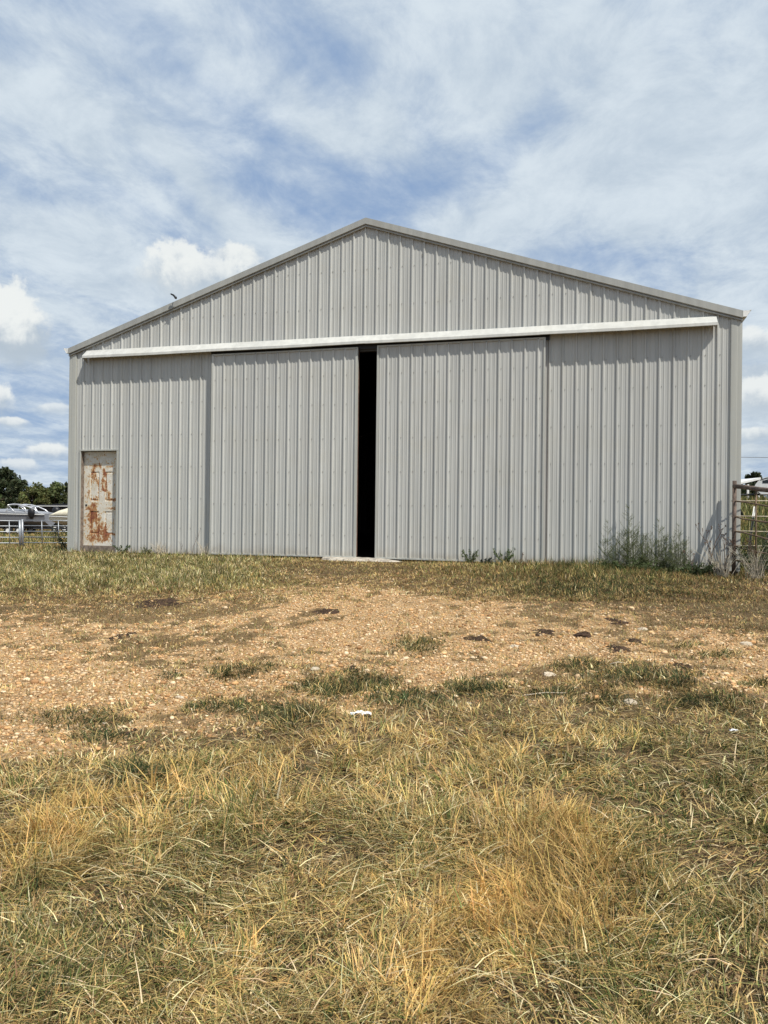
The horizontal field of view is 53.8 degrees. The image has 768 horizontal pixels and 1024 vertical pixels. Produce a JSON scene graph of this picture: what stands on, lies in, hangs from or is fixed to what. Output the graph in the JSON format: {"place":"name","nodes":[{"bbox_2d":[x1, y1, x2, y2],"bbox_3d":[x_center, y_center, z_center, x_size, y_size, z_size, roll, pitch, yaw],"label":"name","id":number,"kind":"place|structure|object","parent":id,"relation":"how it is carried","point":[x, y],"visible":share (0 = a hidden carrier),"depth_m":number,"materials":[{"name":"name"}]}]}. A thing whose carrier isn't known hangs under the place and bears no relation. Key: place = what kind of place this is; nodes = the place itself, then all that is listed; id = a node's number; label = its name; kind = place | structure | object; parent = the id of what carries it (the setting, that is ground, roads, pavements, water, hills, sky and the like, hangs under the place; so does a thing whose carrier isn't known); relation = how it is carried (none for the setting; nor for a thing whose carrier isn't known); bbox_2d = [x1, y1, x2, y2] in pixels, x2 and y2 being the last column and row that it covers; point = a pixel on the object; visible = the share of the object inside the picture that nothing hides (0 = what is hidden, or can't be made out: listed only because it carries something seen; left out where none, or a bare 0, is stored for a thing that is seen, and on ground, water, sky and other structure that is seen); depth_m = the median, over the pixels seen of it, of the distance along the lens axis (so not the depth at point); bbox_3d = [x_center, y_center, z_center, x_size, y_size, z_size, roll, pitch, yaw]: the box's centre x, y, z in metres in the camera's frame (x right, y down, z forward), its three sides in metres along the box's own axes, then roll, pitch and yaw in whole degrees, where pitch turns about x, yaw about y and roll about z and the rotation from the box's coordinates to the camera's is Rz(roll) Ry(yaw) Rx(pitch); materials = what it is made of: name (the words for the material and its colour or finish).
{"place":"outdoors","nodes":[
{"label":"outdoors","id":0,"kind":"place"},
{"bbox_2d":[0,676,767,1023],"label":"dry grass","id":1,"kind":"structure","parent":0,"point":[446,824],"depth_m":2.90,"materials":[{"name":"beige plant"}]},
{"bbox_2d":[350,710,370,714],"bbox_3d":[-0.146,1.277,4.820,0.137,0.027,0.059,1,0,0],"label":"paper scrap","id":2,"kind":"object","parent":1,"relation":"on","point":[363,712],"visible":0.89,"depth_m":4.81,"materials":[{"name":"white paper"}]},
{"bbox_2d":[0,527,767,1023],"bbox_3d":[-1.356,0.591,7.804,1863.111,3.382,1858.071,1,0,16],"label":"ground","id":3,"kind":"structure","parent":0,"point":[518,615],"depth_m":5.02,"materials":[{"name":"soil"}]},
{"bbox_2d":[0,494,6,508],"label":"oak tree","id":4,"kind":"object","parent":3,"relation":"on","point":[2,506],"visible":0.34,"depth_m":95.26,"materials":[{"name":"green plant"}]},
{"bbox_2d":[0,466,20,503],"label":"oak tree","id":5,"kind":"object","parent":3,"relation":"on","point":[7,475],"visible":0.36,"depth_m":99.03,"materials":[{"name":"green plant"}]},
{"bbox_2d":[0,520,20,545],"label":"livestock panel","id":6,"kind":"object","parent":3,"relation":"on","point":[19,531],"visible":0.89,"depth_m":33.98,"materials":[{"name":"silver metal"}]},
{"bbox_2d":[4,478,28,508],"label":"oak tree","id":7,"kind":"object","parent":3,"relation":"on","point":[18,485],"visible":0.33,"depth_m":85.52,"materials":[{"name":"green plant"}]},
{"bbox_2d":[0,525,47,533],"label":"boat trailer","id":8,"kind":"object","parent":3,"relation":"on","point":[17,528],"visible":0.41,"depth_m":60.99,"materials":[{"name":"metal"}]},
{"bbox_2d":[0,504,59,526],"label":"tower boat","id":9,"kind":"object","parent":8,"relation":"on","point":[30,513],"visible":0.9,"depth_m":61.04,"materials":[{"name":"white metal"}]},
{"bbox_2d":[17,482,49,529],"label":"oak tree","id":10,"kind":"object","parent":3,"relation":"on","point":[36,494],"visible":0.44,"depth_m":79.43,"materials":[{"name":"green plant"}]},
{"bbox_2d":[21,519,66,546],"bbox_3d":[-14.849,1.015,34.009,2.916,1.353,0.110,1,0,0],"label":"livestock panel","id":11,"kind":"object","parent":3,"relation":"on","point":[23,531],"visible":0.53,"depth_m":33.98,"materials":[{"name":"silver metal"}]},
{"bbox_2d":[33,528,66,528],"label":"boat trailer","id":12,"kind":"object","parent":3,"relation":"on","point":[49,528],"visible":0.06,"depth_m":58.76,"materials":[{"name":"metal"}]},
{"bbox_2d":[49,508,67,524],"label":"boat","id":13,"kind":"object","parent":12,"relation":"on","point":[61,514],"visible":0.23,"depth_m":58.51,"materials":[{"name":"beige plastic"}]},
{"bbox_2d":[46,481,67,527],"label":"oak tree","id":14,"kind":"object","parent":3,"relation":"on","point":[55,495],"visible":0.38,"depth_m":83.58,"materials":[{"name":"green plant"}]},
{"bbox_2d":[49,527,66,548],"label":"weed","id":15,"kind":"object","parent":3,"relation":"on","point":[59,539],"visible":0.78,"depth_m":16.61,"materials":[{"name":"green plant"}]},
{"bbox_2d":[51,524,66,530],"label":"boat trailer","id":16,"kind":"object","parent":3,"relation":"on","point":[64,526],"visible":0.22,"depth_m":68.84,"materials":[{"name":"metal"}]},
{"bbox_2d":[32,504,67,511],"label":"motor boat","id":17,"kind":"object","parent":16,"relation":"on","point":[48,507],"visible":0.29,"depth_m":68.80,"materials":[{"name":"white plastic"}]},
{"bbox_2d":[64,481,67,502],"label":"cedar tree","id":18,"kind":"object","parent":3,"relation":"on","point":[66,487],"visible":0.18,"depth_m":97.86,"materials":[{"name":"green plant"}]},
{"bbox_2d":[112,545,130,552],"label":"weed","id":19,"kind":"object","parent":3,"relation":"on","point":[119,549],"visible":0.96,"depth_m":15.48,"materials":[{"name":"green plant"}]},
{"bbox_2d":[109,632,135,640],"bbox_3d":[-2.569,1.204,7.347,0.257,0.051,0.429,1,0,16],"label":"manure","id":20,"kind":"object","parent":3,"relation":"on","point":[118,636],"visible":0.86,"depth_m":7.35,"materials":[{"name":"brown soil"}]},
{"bbox_2d":[115,727,137,735],"bbox_3d":[-1.605,1.364,4.701,0.133,0.036,0.162,1,0,16],"label":"manure","id":21,"kind":"object","parent":3,"relation":"on","point":[134,729],"visible":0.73,"depth_m":4.70,"materials":[{"name":"brown"}]},
{"bbox_2d":[131,598,184,609],"bbox_3d":[-2.772,1.116,9.239,0.673,0.077,0.772,1,0,-27],"label":"manure","id":22,"kind":"object","parent":3,"relation":"on","point":[169,601],"visible":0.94,"depth_m":9.20,"materials":[{"name":"brown soil"}]},
{"bbox_2d":[152,541,171,554],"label":"dry stalks","id":23,"kind":"object","parent":3,"relation":"on","point":[158,548],"visible":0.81,"depth_m":15.21,"materials":[{"name":"beige plant"}]},
{"bbox_2d":[196,541,211,555],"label":"dry stalks","id":24,"kind":"object","parent":3,"relation":"on","point":[203,551],"visible":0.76,"depth_m":14.83,"materials":[{"name":"beige plant"}]},
{"bbox_2d":[312,608,339,613],"bbox_3d":[-0.660,1.142,8.671,0.342,0.064,0.279,1,0,-21],"label":"manure","id":25,"kind":"object","parent":3,"relation":"on","point":[326,611],"visible":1,"depth_m":8.64,"materials":[{"name":"brown soil"}]},
{"bbox_2d":[322,557,403,561],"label":"concrete sill","id":26,"kind":"structure","parent":3,"relation":"on","point":[360,559],"depth_m":14.04,"materials":[{"name":"beige concrete"}]},
{"bbox_2d":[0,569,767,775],"bbox_3d":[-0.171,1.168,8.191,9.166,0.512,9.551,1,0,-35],"label":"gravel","id":27,"kind":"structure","parent":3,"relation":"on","point":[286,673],"depth_m":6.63,"materials":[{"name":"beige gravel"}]},
{"bbox_2d":[63,218,750,574],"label":"metal barn","id":28,"kind":"structure","parent":3,"relation":"on","point":[368,387],"depth_m":13.98,"materials":[{"name":"grey metal"}]},
{"bbox_2d":[83,451,116,545],"bbox_3d":[-5.937,-0.281,15.937,0.864,1.977,0.034,1,0,16],"label":"entry door","id":29,"kind":"structure","parent":28,"relation":"in","point":[99,527],"depth_m":15.93,"materials":[{"name":"paint"}]},
{"bbox_2d":[209,347,358,557],"bbox_3d":[-1.962,-1.127,14.661,3.038,3.967,0.112,1,0,16],"label":"sliding door","id":30,"kind":"structure","parent":28,"relation":"in","point":[285,424],"depth_m":14.61,"materials":[{"name":"grey metal"}]},
{"bbox_2d":[375,337,545,563],"bbox_3d":[1.346,-1.092,13.742,3.076,3.987,0.112,1,0,16],"label":"sliding door","id":31,"kind":"structure","parent":28,"relation":"in","point":[460,425],"depth_m":13.69,"materials":[{"name":"grey metal"}]},
{"bbox_2d":[461,549,478,562],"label":"weed","id":32,"kind":"object","parent":3,"relation":"on","point":[473,556],"visible":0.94,"depth_m":13.51,"materials":[{"name":"green plant"}]},
{"bbox_2d":[463,635,490,641],"bbox_3d":[0.904,1.218,7.277,0.300,0.054,0.248,1,0,16],"label":"manure","id":33,"kind":"object","parent":3,"relation":"on","point":[472,638],"visible":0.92,"depth_m":7.24,"materials":[{"name":"brown soil"}]},
{"bbox_2d":[480,557,492,563],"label":"weed","id":34,"kind":"object","parent":3,"relation":"on","point":[488,560],"visible":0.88,"depth_m":13.30,"materials":[{"name":"green plant"}]},
{"bbox_2d":[492,548,515,563],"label":"weed","id":35,"kind":"object","parent":3,"relation":"on","point":[505,557],"visible":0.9,"depth_m":13.35,"materials":[{"name":"green plant"}]},
{"bbox_2d":[532,629,554,635],"bbox_3d":[1.602,1.209,7.602,0.272,0.054,0.373,1,0,-9],"label":"manure","id":36,"kind":"object","parent":3,"relation":"on","point":[547,631],"visible":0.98,"depth_m":7.59,"materials":[{"name":"brown soil"}]},
{"bbox_2d":[544,672,555,676],"bbox_3d":[1.275,1.253,5.859,0.119,0.036,0.087,1,0,16],"label":"rock","id":37,"kind":"object","parent":3,"relation":"on","point":[548,674],"visible":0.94,"depth_m":5.84,"materials":[{"name":"stone"}]},
{"bbox_2d":[573,631,591,637],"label":"manure","id":38,"kind":"object","parent":3,"relation":"on","point":[584,634],"visible":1,"depth_m":7.34,"materials":[{"name":"brown soil"}]},
{"bbox_2d":[595,521,622,561],"bbox_3d":[3.783,0.555,12.786,0.498,0.895,0.250,1,0,20],"label":"green weed","id":39,"kind":"object","parent":3,"relation":"on","point":[607,541],"visible":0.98,"depth_m":12.80,"materials":[{"name":"green plant"}]},
{"bbox_2d":[605,551,617,567],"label":"green weed","id":40,"kind":"object","parent":3,"relation":"on","point":[610,561],"visible":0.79,"depth_m":12.71,"materials":[{"name":"green plant"}]},
{"bbox_2d":[604,618,628,625],"bbox_3d":[2.468,1.170,8.054,0.248,0.056,0.382,1,0,-18],"label":"manure","id":41,"kind":"object","parent":3,"relation":"on","point":[613,620],"visible":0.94,"depth_m":8.02,"materials":[{"name":"brown soil"}]},
{"bbox_2d":[609,537,624,563],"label":"green weed","id":42,"kind":"object","parent":3,"relation":"on","point":[616,559],"visible":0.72,"depth_m":12.85,"materials":[{"name":"green plant"}]},
{"bbox_2d":[606,644,631,652],"bbox_3d":[2.112,1.233,6.815,0.237,0.050,0.354,1,0,16],"label":"manure","id":43,"kind":"object","parent":3,"relation":"on","point":[616,648],"visible":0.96,"depth_m":6.80,"materials":[{"name":"brown soil"}]},
{"bbox_2d":[594,555,658,569],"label":"weed","id":44,"kind":"object","parent":3,"relation":"on","point":[613,563],"visible":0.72,"depth_m":12.49,"materials":[{"name":"green plant"}]},
{"bbox_2d":[609,506,648,564],"bbox_3d":[4.158,0.432,12.840,0.656,1.179,0.329,1,0,14],"label":"green weed","id":45,"kind":"object","parent":3,"relation":"on","point":[626,533],"visible":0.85,"depth_m":12.86,"materials":[{"name":"green plant"}]},
{"bbox_2d":[620,532,637,565],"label":"green weed","id":46,"kind":"object","parent":3,"relation":"on","point":[627,550],"visible":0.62,"depth_m":12.85,"materials":[{"name":"green plant"}]},
{"bbox_2d":[624,698,636,703],"bbox_3d":[1.677,1.294,5.175,0.116,0.034,0.085,1,0,-5],"label":"rock","id":47,"kind":"object","parent":3,"relation":"on","point":[631,701],"visible":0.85,"depth_m":5.16,"materials":[{"name":"stone"}]},
{"bbox_2d":[620,522,646,565],"bbox_3d":[4.177,0.585,12.627,0.490,0.880,0.364,1,0,10],"label":"green weed","id":48,"kind":"object","parent":3,"relation":"on","point":[632,546],"visible":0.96,"depth_m":12.62,"materials":[{"name":"green plant"}]},
{"bbox_2d":[628,638,641,642],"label":"manure","id":49,"kind":"object","parent":3,"relation":"on","point":[635,640],"visible":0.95,"depth_m":7.08,"materials":[{"name":"brown soil"}]},
{"bbox_2d":[631,525,651,563],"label":"green weed","id":50,"kind":"object","parent":3,"relation":"on","point":[644,537],"visible":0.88,"depth_m":12.71,"materials":[{"name":"green plant"}]},
{"bbox_2d":[639,544,652,562],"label":"green weed","id":51,"kind":"object","parent":3,"relation":"on","point":[644,554],"visible":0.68,"depth_m":12.68,"materials":[{"name":"green plant"}]},
{"bbox_2d":[639,532,660,567],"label":"green weed","id":52,"kind":"object","parent":3,"relation":"on","point":[650,553],"visible":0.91,"depth_m":12.59,"materials":[{"name":"green plant"}]},
{"bbox_2d":[621,556,691,572],"bbox_3d":[4.458,0.893,12.503,1.023,0.348,0.772,1,0,-6],"label":"weed","id":53,"kind":"object","parent":3,"relation":"on","point":[647,567],"visible":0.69,"depth_m":12.37,"materials":[{"name":"green plant"}]},
{"bbox_2d":[646,517,671,565],"bbox_3d":[4.612,0.561,12.691,0.539,0.968,0.270,1,0,17],"label":"green weed","id":54,"kind":"object","parent":3,"relation":"on","point":[656,540],"visible":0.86,"depth_m":12.71,"materials":[{"name":"green plant"}]},
{"bbox_2d":[652,538,669,568],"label":"green weed","id":55,"kind":"object","parent":3,"relation":"on","point":[662,563],"visible":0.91,"depth_m":12.61,"materials":[{"name":"green plant"}]},
{"bbox_2d":[652,528,678,567],"bbox_3d":[4.681,0.631,12.609,0.465,0.836,0.346,0,0,42],"label":"green weed","id":56,"kind":"object","parent":3,"relation":"on","point":[666,562],"visible":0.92,"depth_m":12.61,"materials":[{"name":"green plant"}]},
{"bbox_2d":[662,533,683,568],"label":"green weed","id":57,"kind":"object","parent":3,"relation":"on","point":[669,561],"visible":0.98,"depth_m":12.48,"materials":[{"name":"green plant"}]},
{"bbox_2d":[668,524,691,571],"bbox_3d":[4.939,0.613,12.663,0.498,0.895,0.250,1,0,8],"label":"green weed","id":58,"kind":"object","parent":3,"relation":"on","point":[676,555],"visible":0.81,"depth_m":12.68,"materials":[{"name":"green plant"}]},
{"bbox_2d":[674,663,693,669],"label":"manure","id":59,"kind":"object","parent":3,"relation":"on","point":[679,665],"visible":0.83,"depth_m":6.15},
{"bbox_2d":[674,536,696,567],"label":"green weed","id":60,"kind":"object","parent":3,"relation":"on","point":[685,542],"visible":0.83,"depth_m":12.64,"materials":[{"name":"green plant"}]},
{"bbox_2d":[667,559,717,574],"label":"weed","id":61,"kind":"object","parent":3,"relation":"on","point":[696,570],"visible":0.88,"depth_m":12.03,"materials":[{"name":"green plant"}]},
{"bbox_2d":[695,523,725,576],"bbox_3d":[5.294,0.631,12.266,0.474,0.915,0.283,1,0,16],"label":"dead weed","id":62,"kind":"object","parent":3,"relation":"on","point":[707,541],"visible":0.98,"depth_m":12.25,"materials":[{"name":"plant"}]},
{"bbox_2d":[687,540,747,577],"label":"dry stalks","id":63,"kind":"object","parent":3,"relation":"on","point":[721,573],"visible":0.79,"depth_m":11.90,"materials":[{"name":"beige plant"}]},
{"bbox_2d":[720,534,737,573],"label":"dead weed","id":64,"kind":"object","parent":3,"relation":"on","point":[729,544],"visible":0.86,"depth_m":12.31,"materials":[{"name":"plant"}]},
{"bbox_2d":[739,641,751,645],"bbox_3d":[3.349,1.214,7.000,0.116,0.039,0.095,1,0,16],"label":"rock","id":65,"kind":"object","parent":3,"relation":"on","point":[746,643],"visible":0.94,"depth_m":6.98,"materials":[{"name":"stone"}]},
{"bbox_2d":[724,543,767,579],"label":"dry stalks","id":66,"kind":"object","parent":3,"relation":"on","point":[755,568],"visible":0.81,"depth_m":11.46,"materials":[{"name":"beige plant"}]},
{"bbox_2d":[731,500,767,560],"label":"rod fence","id":67,"kind":"object","parent":3,"relation":"on","point":[751,516],"visible":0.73,"depth_m":12.43,"materials":[{"name":"grey metal"}]},
{"bbox_2d":[732,539,766,575],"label":"weed","id":68,"kind":"object","parent":3,"relation":"on","point":[739,548],"visible":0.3,"depth_m":12.14,"materials":[{"name":"green plant"}]},
{"bbox_2d":[732,481,767,575],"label":"pipe fence","id":69,"kind":"object","parent":3,"relation":"on","point":[735,486],"visible":0.85,"depth_m":12.17,"materials":[{"name":"brown metal"}]},
{"bbox_2d":[746,507,754,559],"bbox_3d":[6.686,0.386,13.793,0.044,0.993,0.550,1,0,39],"label":"steel post","id":70,"kind":"object","parent":3,"relation":"on","point":[752,522],"visible":0.5,"depth_m":13.84,"materials":[{"name":"metal"}]},
{"bbox_2d":[742,535,758,572],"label":"dead weed","id":71,"kind":"object","parent":3,"relation":"on","point":[750,547],"visible":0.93,"depth_m":11.77,"materials":[{"name":"grey plant"}]},
{"bbox_2d":[741,489,760,497],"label":"oak tree","id":72,"kind":"object","parent":3,"relation":"on","point":[744,491],"visible":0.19,"depth_m":69.40,"materials":[{"name":"green plant"}]},
{"bbox_2d":[744,471,761,495],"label":"oak tree","id":73,"kind":"object","parent":3,"relation":"on","point":[754,475],"visible":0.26,"depth_m":87.55,"materials":[{"name":"green plant"}]},
{"bbox_2d":[741,477,767,495],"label":"camper trailer","id":74,"kind":"object","parent":3,"relation":"on","point":[762,482],"visible":0.52,"depth_m":43.85,"materials":[{"name":"white metal"}]},
{"bbox_2d":[750,517,767,558],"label":"weed","id":75,"kind":"object","parent":3,"relation":"on","point":[762,543],"visible":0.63,"depth_m":12.51,"materials":[{"name":"green plant"}]},
{"bbox_2d":[754,542,767,568],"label":"weed","id":76,"kind":"object","parent":3,"relation":"on","point":[764,546],"visible":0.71,"depth_m":11.71,"materials":[{"name":"green plant"}]},
{"bbox_2d":[0,544,767,699],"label":"short grass","id":77,"kind":"structure","parent":0,"point":[105,573],"depth_m":9.84,"materials":[{"name":"green plant"}]},
{"bbox_2d":[0,492,767,571],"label":"meadow grass","id":78,"kind":"structure","parent":0,"point":[747,509],"depth_m":29.98,"materials":[{"name":"green plant"}]},
{"bbox_2d":[0,0,767,498],"label":"sky","id":79,"kind":"structure","parent":0,"point":[151,150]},
{"bbox_2d":[741,477,760,496],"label":"open shed","id":80,"kind":"structure","parent":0,"point":[744,481],"depth_m":57.97,"materials":[{"name":"white metal"}]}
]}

